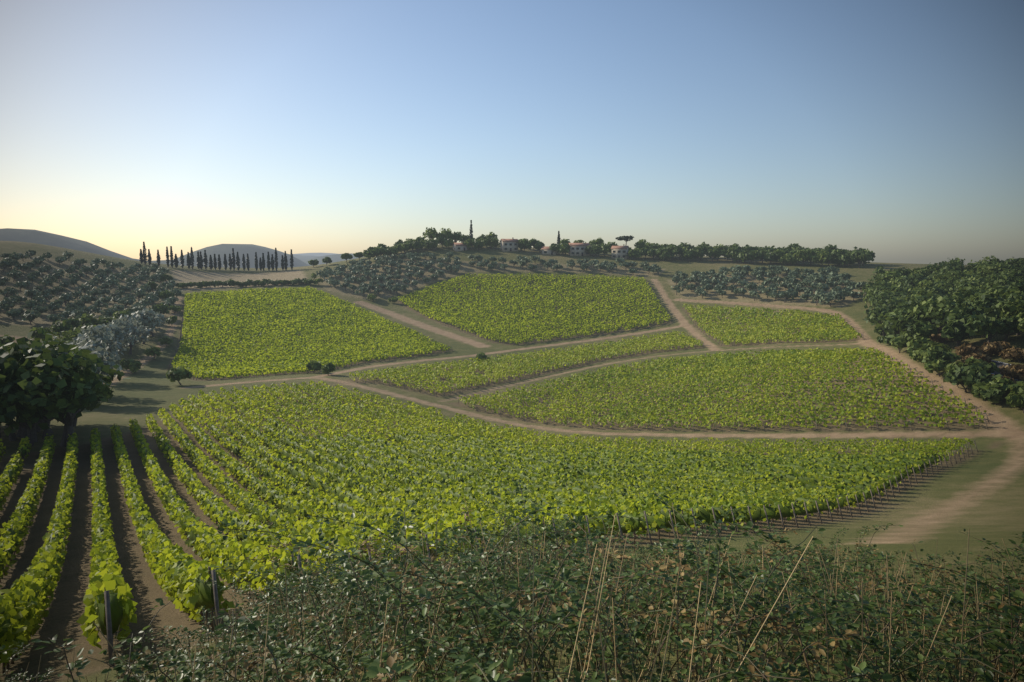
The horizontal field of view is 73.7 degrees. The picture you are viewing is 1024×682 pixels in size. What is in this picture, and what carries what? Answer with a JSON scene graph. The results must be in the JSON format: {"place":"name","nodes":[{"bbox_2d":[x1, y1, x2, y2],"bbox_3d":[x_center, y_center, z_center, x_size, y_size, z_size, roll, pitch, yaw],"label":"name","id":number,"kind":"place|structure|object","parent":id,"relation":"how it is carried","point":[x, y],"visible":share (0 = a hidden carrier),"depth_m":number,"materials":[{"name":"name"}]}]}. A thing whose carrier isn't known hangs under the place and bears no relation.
{"place":"outdoors","nodes":[
{"label":"outdoors","id":0,"kind":"place"},
{"bbox_2d":[0,228,1023,681],"bbox_3d":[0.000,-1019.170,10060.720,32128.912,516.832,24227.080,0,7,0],"label":"ground","id":1,"kind":"structure","parent":0,"point":[978,494],"depth_m":136.56,"materials":[{"name":"brown soil"}]},
{"bbox_2d":[31,308,166,383],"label":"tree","id":2,"kind":"object","parent":1,"relation":"on","point":[99,340],"depth_m":205.94,"materials":[{"name":"plant"}]},
{"bbox_2d":[139,220,560,270],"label":"cypress","id":3,"kind":"object","parent":1,"relation":"on","point":[199,264],"depth_m":457.46,"materials":[{"name":"green plant"}]},
{"bbox_2d":[0,250,865,324],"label":"olive","id":4,"kind":"object","parent":1,"relation":"on","point":[358,266],"depth_m":348.53,"materials":[{"name":"green plant"}]},
{"bbox_2d":[453,244,466,251],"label":"house walls","id":5,"kind":"structure","parent":1,"relation":"on","point":[456,249],"depth_m":452.16,"materials":[{"name":"beige paint"}]},
{"bbox_2d":[452,241,466,245],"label":"house roof","id":6,"kind":"structure","parent":5,"relation":"on","point":[459,244],"depth_m":452.35,"materials":[{"name":"orange tile"}]},
{"bbox_2d":[0,417,941,634],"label":"vine rows","id":7,"kind":"object","parent":1,"relation":"on","point":[203,593],"visible":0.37,"depth_m":66.42,"materials":[{"name":"green plant"}]},
{"bbox_2d":[0,273,986,648],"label":"vine leaves","id":8,"kind":"object","parent":1,"relation":"on","point":[228,335],"visible":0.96,"depth_m":125.70,"materials":[{"name":"green plant"}]},
{"bbox_2d":[0,306,989,666],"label":"vineyard posts","id":9,"kind":"object","parent":1,"relation":"on","point":[108,612],"visible":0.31,"depth_m":61.90,"materials":[{"name":"brown wood"}]},
{"bbox_2d":[501,238,517,251],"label":"house walls","id":10,"kind":"structure","parent":1,"relation":"on","point":[508,246],"depth_m":452.99,"materials":[{"name":"beige paint"}]},
{"bbox_2d":[500,239,517,241],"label":"house roof","id":11,"kind":"structure","parent":10,"relation":"on","point":[508,240],"depth_m":453.31,"materials":[{"name":"orange tile"}]},
{"bbox_2d":[0,227,1023,426],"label":"light oak","id":12,"kind":"object","parent":1,"relation":"on","point":[919,347],"depth_m":224.64,"materials":[{"name":"green plant"}]},
{"bbox_2d":[0,231,1023,446],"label":"oak","id":13,"kind":"object","parent":1,"relation":"on","point":[30,377],"depth_m":158.02,"materials":[{"name":"green plant"}]},
{"bbox_2d":[52,479,1023,681],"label":"bramble leaves","id":14,"kind":"object","parent":1,"relation":"on","point":[374,668],"visible":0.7,"depth_m":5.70,"materials":[{"name":"green plant"}]},
{"bbox_2d":[542,250,556,254],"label":"house walls","id":15,"kind":"structure","parent":1,"relation":"on","point":[549,252],"depth_m":446.63,"materials":[{"name":"beige paint"}]},
{"bbox_2d":[541,246,550,249],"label":"house roof","id":16,"kind":"structure","parent":15,"relation":"on","point":[545,248],"depth_m":447.49,"materials":[{"name":"orange tile"}]},
{"bbox_2d":[568,242,589,255],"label":"house walls","id":17,"kind":"structure","parent":1,"relation":"on","point":[580,251],"depth_m":443.80,"materials":[{"name":"beige paint"}]},
{"bbox_2d":[569,243,589,245],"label":"house roof","id":18,"kind":"structure","parent":17,"relation":"on","point":[579,244],"depth_m":444.58,"materials":[{"name":"orange tile"}]},
{"bbox_2d":[612,245,628,258],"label":"house walls","id":19,"kind":"structure","parent":1,"relation":"on","point":[621,254],"depth_m":434.49,"materials":[{"name":"beige paint"}]},
{"bbox_2d":[611,244,628,248],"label":"house roof","id":20,"kind":"structure","parent":19,"relation":"on","point":[619,247],"depth_m":435.03,"materials":[{"name":"orange tile"}]},
{"bbox_2d":[615,235,633,245],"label":"pine","id":21,"kind":"object","parent":1,"relation":"on","point":[627,238],"depth_m":449.05,"materials":[{"name":"green plant"}]},
{"bbox_2d":[0,0,1023,264],"label":"sky","id":22,"kind":"structure","parent":0,"point":[301,126],"materials":[{"name":"blue"}]},
{"bbox_2d":[73,496,1011,681],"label":"dry grass","id":23,"kind":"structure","parent":0,"point":[704,659],"depth_m":5.65,"materials":[{"name":"plant"}]},
{"bbox_2d":[990,360,1023,381],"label":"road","id":24,"kind":"structure","parent":0,"point":[998,363],"depth_m":139.30,"materials":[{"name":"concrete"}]},
{"bbox_2d":[930,328,1023,394],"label":"dry bush","id":25,"kind":"object","parent":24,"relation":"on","point":[1008,351],"depth_m":142.65,"materials":[{"name":"plant"}]}
]}

